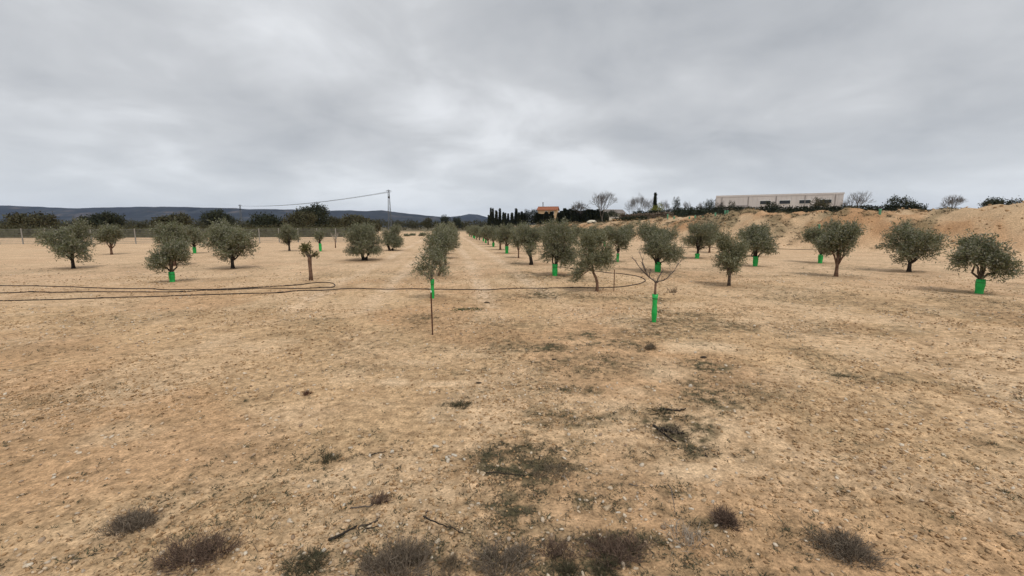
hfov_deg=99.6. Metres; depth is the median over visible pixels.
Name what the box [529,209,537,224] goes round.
conifer
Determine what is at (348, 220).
broadleaf tree
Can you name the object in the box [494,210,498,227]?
cypress tree
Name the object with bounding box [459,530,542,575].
dry bush
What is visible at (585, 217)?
cypress tree
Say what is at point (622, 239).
olive tree
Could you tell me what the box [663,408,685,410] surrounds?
stick
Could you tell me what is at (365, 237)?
olive tree
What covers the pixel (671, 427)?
dead tuft
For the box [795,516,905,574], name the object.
dry bush
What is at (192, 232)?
olive tree
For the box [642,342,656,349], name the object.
dead tuft
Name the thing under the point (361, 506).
stick
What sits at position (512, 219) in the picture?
cypress tree
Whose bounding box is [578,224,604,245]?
olive tree
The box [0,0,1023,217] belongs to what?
sky
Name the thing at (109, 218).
broadleaf tree
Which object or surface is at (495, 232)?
olive tree
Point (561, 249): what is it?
olive tree
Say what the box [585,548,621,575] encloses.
dry bush
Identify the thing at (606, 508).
stone
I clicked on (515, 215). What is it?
cypress tree
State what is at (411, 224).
treeline
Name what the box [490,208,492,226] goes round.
cypress tree
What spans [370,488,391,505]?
dead tuft
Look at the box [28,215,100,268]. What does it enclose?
olive tree
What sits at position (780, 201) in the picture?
window
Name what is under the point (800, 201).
window
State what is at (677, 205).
broadleaf tree
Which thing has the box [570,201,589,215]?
bare tree
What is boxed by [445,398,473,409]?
dead tuft
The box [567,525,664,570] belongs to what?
dry bush
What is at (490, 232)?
olive tree
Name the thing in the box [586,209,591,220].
cypress tree
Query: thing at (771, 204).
shrub
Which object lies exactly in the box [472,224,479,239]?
olive tree
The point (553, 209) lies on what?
house
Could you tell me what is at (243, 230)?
olive tree
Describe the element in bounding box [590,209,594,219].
cypress tree
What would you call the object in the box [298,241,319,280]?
pruned tree
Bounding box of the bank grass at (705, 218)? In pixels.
[530,204,1018,248]
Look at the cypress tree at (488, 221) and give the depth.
126.22 m
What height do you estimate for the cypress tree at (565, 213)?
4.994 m
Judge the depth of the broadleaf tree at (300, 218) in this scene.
83.65 m
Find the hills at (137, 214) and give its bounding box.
[0,205,484,226]
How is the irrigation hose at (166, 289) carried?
on the ground at (470, 257)
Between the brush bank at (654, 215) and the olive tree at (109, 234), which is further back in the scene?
the brush bank at (654, 215)
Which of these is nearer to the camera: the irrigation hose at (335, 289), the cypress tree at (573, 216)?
the irrigation hose at (335, 289)
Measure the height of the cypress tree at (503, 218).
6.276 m
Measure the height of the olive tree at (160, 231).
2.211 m
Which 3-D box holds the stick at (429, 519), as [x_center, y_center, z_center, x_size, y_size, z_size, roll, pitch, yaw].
[-0.374,1.323,2.415,0.276,0.063,0.035,3,9,19]
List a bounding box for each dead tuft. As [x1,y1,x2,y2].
[301,389,311,395]
[319,450,341,465]
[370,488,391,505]
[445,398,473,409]
[526,460,576,480]
[633,421,697,443]
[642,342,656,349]
[642,401,689,420]
[665,286,679,292]
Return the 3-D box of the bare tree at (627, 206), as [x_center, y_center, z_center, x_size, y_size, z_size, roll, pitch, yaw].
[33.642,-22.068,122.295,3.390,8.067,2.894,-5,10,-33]
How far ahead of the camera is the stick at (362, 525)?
2.45 m
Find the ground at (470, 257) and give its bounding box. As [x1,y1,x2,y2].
[0,203,1023,575]
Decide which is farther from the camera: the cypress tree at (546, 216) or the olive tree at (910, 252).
the cypress tree at (546, 216)
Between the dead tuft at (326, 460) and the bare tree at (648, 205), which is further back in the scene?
the bare tree at (648, 205)
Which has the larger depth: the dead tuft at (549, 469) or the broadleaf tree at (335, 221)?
the broadleaf tree at (335, 221)
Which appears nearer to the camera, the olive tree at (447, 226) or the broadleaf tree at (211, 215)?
the olive tree at (447, 226)
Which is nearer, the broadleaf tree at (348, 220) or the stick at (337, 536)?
the stick at (337, 536)
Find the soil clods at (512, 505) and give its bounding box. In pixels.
[0,275,1023,575]
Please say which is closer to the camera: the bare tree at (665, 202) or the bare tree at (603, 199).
the bare tree at (665, 202)
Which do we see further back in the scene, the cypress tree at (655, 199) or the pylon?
the pylon
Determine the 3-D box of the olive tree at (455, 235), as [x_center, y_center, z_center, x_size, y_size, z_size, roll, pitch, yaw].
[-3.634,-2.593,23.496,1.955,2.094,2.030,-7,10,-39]
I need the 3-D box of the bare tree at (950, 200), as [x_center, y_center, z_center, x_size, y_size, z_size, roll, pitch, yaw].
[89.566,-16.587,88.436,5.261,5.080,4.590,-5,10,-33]
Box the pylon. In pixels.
[388,191,391,229]
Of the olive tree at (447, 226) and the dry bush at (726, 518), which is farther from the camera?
the olive tree at (447, 226)
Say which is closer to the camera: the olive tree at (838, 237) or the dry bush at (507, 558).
the dry bush at (507, 558)
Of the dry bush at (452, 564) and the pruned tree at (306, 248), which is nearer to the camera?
the dry bush at (452, 564)
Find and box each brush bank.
[0,223,345,237]
[611,215,647,221]
[619,211,673,218]
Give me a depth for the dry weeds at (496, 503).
2.95 m
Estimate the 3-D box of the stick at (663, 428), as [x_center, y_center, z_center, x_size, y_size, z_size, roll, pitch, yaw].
[1.336,1.186,3.590,0.196,0.042,0.067,3,9,23]
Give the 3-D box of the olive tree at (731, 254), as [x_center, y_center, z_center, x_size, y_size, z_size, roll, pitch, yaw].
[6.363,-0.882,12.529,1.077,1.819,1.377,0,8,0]
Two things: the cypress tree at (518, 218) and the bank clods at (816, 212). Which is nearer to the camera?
the bank clods at (816, 212)
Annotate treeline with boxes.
[0,217,486,229]
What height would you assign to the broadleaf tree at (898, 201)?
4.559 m
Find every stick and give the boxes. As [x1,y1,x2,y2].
[328,525,356,540]
[349,502,376,508]
[358,517,379,528]
[423,515,467,534]
[486,472,524,475]
[653,424,675,441]
[661,427,684,433]
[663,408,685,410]
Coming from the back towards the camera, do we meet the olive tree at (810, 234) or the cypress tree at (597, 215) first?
the cypress tree at (597, 215)
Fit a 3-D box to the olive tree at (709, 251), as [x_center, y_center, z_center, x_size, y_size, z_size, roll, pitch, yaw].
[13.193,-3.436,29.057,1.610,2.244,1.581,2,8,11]
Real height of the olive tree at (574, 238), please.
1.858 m
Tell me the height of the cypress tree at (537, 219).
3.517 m
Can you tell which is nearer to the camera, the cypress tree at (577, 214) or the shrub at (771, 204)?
the shrub at (771, 204)
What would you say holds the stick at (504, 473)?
on the ground at (470, 257)
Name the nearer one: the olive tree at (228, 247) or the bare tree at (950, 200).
the olive tree at (228, 247)
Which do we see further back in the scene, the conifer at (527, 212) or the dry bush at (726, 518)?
the conifer at (527, 212)
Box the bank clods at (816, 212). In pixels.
[537,201,1023,247]
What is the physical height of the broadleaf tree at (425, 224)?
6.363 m
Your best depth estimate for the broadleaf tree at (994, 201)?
70.09 m
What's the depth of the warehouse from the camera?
102.27 m
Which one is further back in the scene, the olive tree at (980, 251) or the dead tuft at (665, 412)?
the olive tree at (980, 251)
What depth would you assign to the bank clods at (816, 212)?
33.58 m
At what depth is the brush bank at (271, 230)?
69.75 m
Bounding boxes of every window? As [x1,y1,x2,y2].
[759,200,770,204]
[779,200,790,203]
[799,199,810,203]
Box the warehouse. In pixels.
[715,192,844,208]
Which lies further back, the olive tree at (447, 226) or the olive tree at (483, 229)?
the olive tree at (483, 229)
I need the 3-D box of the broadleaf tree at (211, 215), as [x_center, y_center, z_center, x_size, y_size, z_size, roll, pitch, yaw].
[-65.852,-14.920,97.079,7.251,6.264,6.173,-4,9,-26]
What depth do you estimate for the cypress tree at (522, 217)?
127.95 m
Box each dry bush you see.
[88,498,163,541]
[136,516,254,575]
[273,541,329,575]
[347,519,456,575]
[436,550,472,575]
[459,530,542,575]
[537,532,584,561]
[551,551,582,575]
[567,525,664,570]
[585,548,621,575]
[659,516,710,555]
[704,498,746,535]
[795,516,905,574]
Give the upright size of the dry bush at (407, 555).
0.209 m
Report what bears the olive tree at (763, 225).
on the ground at (470, 257)
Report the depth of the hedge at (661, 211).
80.00 m
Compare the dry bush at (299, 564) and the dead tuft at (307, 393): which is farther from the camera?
the dead tuft at (307, 393)
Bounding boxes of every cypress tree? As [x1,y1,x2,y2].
[487,215,490,224]
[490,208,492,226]
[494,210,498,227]
[498,208,501,226]
[501,212,505,225]
[509,213,514,225]
[514,208,517,226]
[516,212,520,224]
[520,211,523,223]
[533,212,540,223]
[542,212,549,222]
[557,211,564,222]
[563,208,568,221]
[568,210,576,221]
[575,209,579,221]
[581,210,588,221]
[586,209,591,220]
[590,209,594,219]
[594,209,600,221]
[653,192,657,209]
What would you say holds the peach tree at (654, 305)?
on the ground at (470, 257)
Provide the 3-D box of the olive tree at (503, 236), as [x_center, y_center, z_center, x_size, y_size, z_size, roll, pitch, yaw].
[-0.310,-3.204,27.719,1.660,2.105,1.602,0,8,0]
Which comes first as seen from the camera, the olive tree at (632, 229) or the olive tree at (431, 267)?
the olive tree at (431, 267)
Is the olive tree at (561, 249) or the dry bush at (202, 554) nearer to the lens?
the dry bush at (202, 554)
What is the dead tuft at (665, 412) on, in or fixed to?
on the ground at (470, 257)
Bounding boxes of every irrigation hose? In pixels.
[0,267,645,300]
[0,282,334,292]
[675,247,810,249]
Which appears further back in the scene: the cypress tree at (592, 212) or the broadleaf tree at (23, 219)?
the cypress tree at (592, 212)
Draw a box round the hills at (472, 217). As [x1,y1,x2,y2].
[450,214,534,223]
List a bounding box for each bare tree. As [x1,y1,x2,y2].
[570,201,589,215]
[589,192,617,220]
[624,196,637,213]
[631,193,645,210]
[642,197,652,212]
[660,199,669,210]
[839,191,876,205]
[939,195,965,207]
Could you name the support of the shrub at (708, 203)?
on the ground at (470, 257)
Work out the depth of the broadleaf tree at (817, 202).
80.25 m
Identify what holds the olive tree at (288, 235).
on the ground at (470, 257)
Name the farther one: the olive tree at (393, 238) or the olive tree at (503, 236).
the olive tree at (393, 238)
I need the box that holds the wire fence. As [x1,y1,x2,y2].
[0,228,345,243]
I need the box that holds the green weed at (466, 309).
[451,307,481,312]
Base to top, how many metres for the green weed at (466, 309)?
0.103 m
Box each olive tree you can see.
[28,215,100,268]
[91,221,126,254]
[142,235,192,281]
[146,216,193,265]
[181,224,205,252]
[198,216,260,268]
[209,220,251,251]
[275,223,301,250]
[312,227,324,250]
[339,220,387,260]
[380,223,405,250]
[408,237,450,298]
[419,225,456,275]
[426,222,461,252]
[431,220,457,236]
[434,222,459,264]
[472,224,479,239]
[479,223,491,244]
[484,224,498,246]
[491,226,509,249]
[495,222,514,253]
[507,225,522,257]
[513,219,545,264]
[537,216,580,275]
[566,227,578,251]
[568,227,619,291]
[573,224,583,240]
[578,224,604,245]
[603,225,635,261]
[617,221,636,239]
[634,216,687,271]
[680,219,722,258]
[701,220,721,252]
[710,226,750,285]
[735,220,773,255]
[735,222,779,265]
[797,223,830,262]
[812,214,867,276]
[875,217,951,271]
[943,228,1023,293]
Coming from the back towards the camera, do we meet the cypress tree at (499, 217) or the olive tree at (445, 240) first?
the cypress tree at (499, 217)
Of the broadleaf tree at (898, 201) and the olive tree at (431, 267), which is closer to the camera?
the olive tree at (431, 267)
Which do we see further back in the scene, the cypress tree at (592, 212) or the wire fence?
the cypress tree at (592, 212)
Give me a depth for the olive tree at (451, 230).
19.32 m
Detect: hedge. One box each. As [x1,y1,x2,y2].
[632,209,670,213]
[671,203,928,216]
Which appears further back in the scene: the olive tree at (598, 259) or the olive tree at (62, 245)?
the olive tree at (62, 245)
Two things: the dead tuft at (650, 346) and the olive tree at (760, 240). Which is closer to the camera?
the dead tuft at (650, 346)
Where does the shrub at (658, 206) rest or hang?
on the ground at (470, 257)
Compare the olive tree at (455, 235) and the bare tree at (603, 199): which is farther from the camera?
the bare tree at (603, 199)
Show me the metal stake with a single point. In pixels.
(431, 311)
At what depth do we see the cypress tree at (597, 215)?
123.80 m
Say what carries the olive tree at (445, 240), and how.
on the ground at (470, 257)
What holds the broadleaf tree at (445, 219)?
on the ground at (470, 257)
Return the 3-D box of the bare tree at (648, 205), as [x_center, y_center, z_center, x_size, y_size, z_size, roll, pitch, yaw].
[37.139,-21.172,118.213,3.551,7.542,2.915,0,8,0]
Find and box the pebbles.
[0,267,1023,575]
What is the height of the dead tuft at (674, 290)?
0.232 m
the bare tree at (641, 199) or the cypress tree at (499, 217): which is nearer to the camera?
the bare tree at (641, 199)
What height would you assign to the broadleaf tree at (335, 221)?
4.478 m
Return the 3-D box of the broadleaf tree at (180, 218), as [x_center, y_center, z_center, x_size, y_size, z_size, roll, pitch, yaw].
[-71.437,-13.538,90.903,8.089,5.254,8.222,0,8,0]
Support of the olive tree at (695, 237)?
on the ground at (470, 257)
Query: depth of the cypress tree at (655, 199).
93.06 m
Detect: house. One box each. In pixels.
[537,202,559,219]
[602,209,625,216]
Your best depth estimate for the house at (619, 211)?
185.46 m
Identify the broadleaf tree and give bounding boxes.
[0,210,62,228]
[75,210,126,226]
[149,212,194,225]
[199,208,235,226]
[245,211,284,227]
[282,209,317,226]
[295,202,330,226]
[325,216,344,226]
[341,213,381,231]
[421,217,432,229]
[440,214,450,223]
[452,217,462,227]
[670,197,680,208]
[809,197,832,208]
[882,194,921,207]
[978,196,1022,207]
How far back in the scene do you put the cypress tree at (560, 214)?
123.91 m
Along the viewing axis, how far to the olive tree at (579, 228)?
44.68 m
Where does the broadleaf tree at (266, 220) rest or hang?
on the ground at (470, 257)
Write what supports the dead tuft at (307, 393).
on the ground at (470, 257)
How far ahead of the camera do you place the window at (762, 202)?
103.81 m
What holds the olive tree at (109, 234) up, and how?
on the ground at (470, 257)
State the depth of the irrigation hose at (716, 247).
35.24 m
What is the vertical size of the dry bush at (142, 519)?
0.156 m
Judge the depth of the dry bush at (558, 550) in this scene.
2.25 m
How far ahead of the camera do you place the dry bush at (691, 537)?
2.35 m
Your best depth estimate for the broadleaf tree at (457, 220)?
193.14 m
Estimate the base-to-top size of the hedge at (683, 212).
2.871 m
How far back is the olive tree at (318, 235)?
29.43 m
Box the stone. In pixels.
[602,505,610,511]
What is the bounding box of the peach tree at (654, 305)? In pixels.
[632,251,683,321]
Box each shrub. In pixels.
[604,210,613,220]
[648,203,664,211]
[702,199,716,208]
[764,199,780,208]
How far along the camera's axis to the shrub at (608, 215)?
102.06 m
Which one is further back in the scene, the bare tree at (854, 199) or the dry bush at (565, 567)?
the bare tree at (854, 199)
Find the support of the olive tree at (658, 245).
on the ground at (470, 257)
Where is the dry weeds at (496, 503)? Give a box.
[0,263,1023,575]
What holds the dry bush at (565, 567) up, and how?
on the ground at (470, 257)
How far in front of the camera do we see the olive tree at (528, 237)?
19.26 m
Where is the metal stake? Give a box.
[430,291,432,334]
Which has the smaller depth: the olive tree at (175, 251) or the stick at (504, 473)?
the stick at (504, 473)
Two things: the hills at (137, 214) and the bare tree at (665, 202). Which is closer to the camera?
the bare tree at (665, 202)
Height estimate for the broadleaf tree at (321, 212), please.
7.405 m
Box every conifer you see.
[524,209,532,222]
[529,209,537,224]
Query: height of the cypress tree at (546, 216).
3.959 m
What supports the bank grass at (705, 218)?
on the ground at (470, 257)
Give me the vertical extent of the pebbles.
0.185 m
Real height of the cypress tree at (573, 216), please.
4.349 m
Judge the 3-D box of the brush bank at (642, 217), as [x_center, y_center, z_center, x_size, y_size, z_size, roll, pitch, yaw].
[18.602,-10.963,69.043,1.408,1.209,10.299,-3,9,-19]
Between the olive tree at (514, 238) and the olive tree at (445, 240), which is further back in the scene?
the olive tree at (514, 238)
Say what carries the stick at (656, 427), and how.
on the ground at (470, 257)
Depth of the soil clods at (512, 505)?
3.72 m
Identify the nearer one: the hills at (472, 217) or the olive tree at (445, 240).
the olive tree at (445, 240)

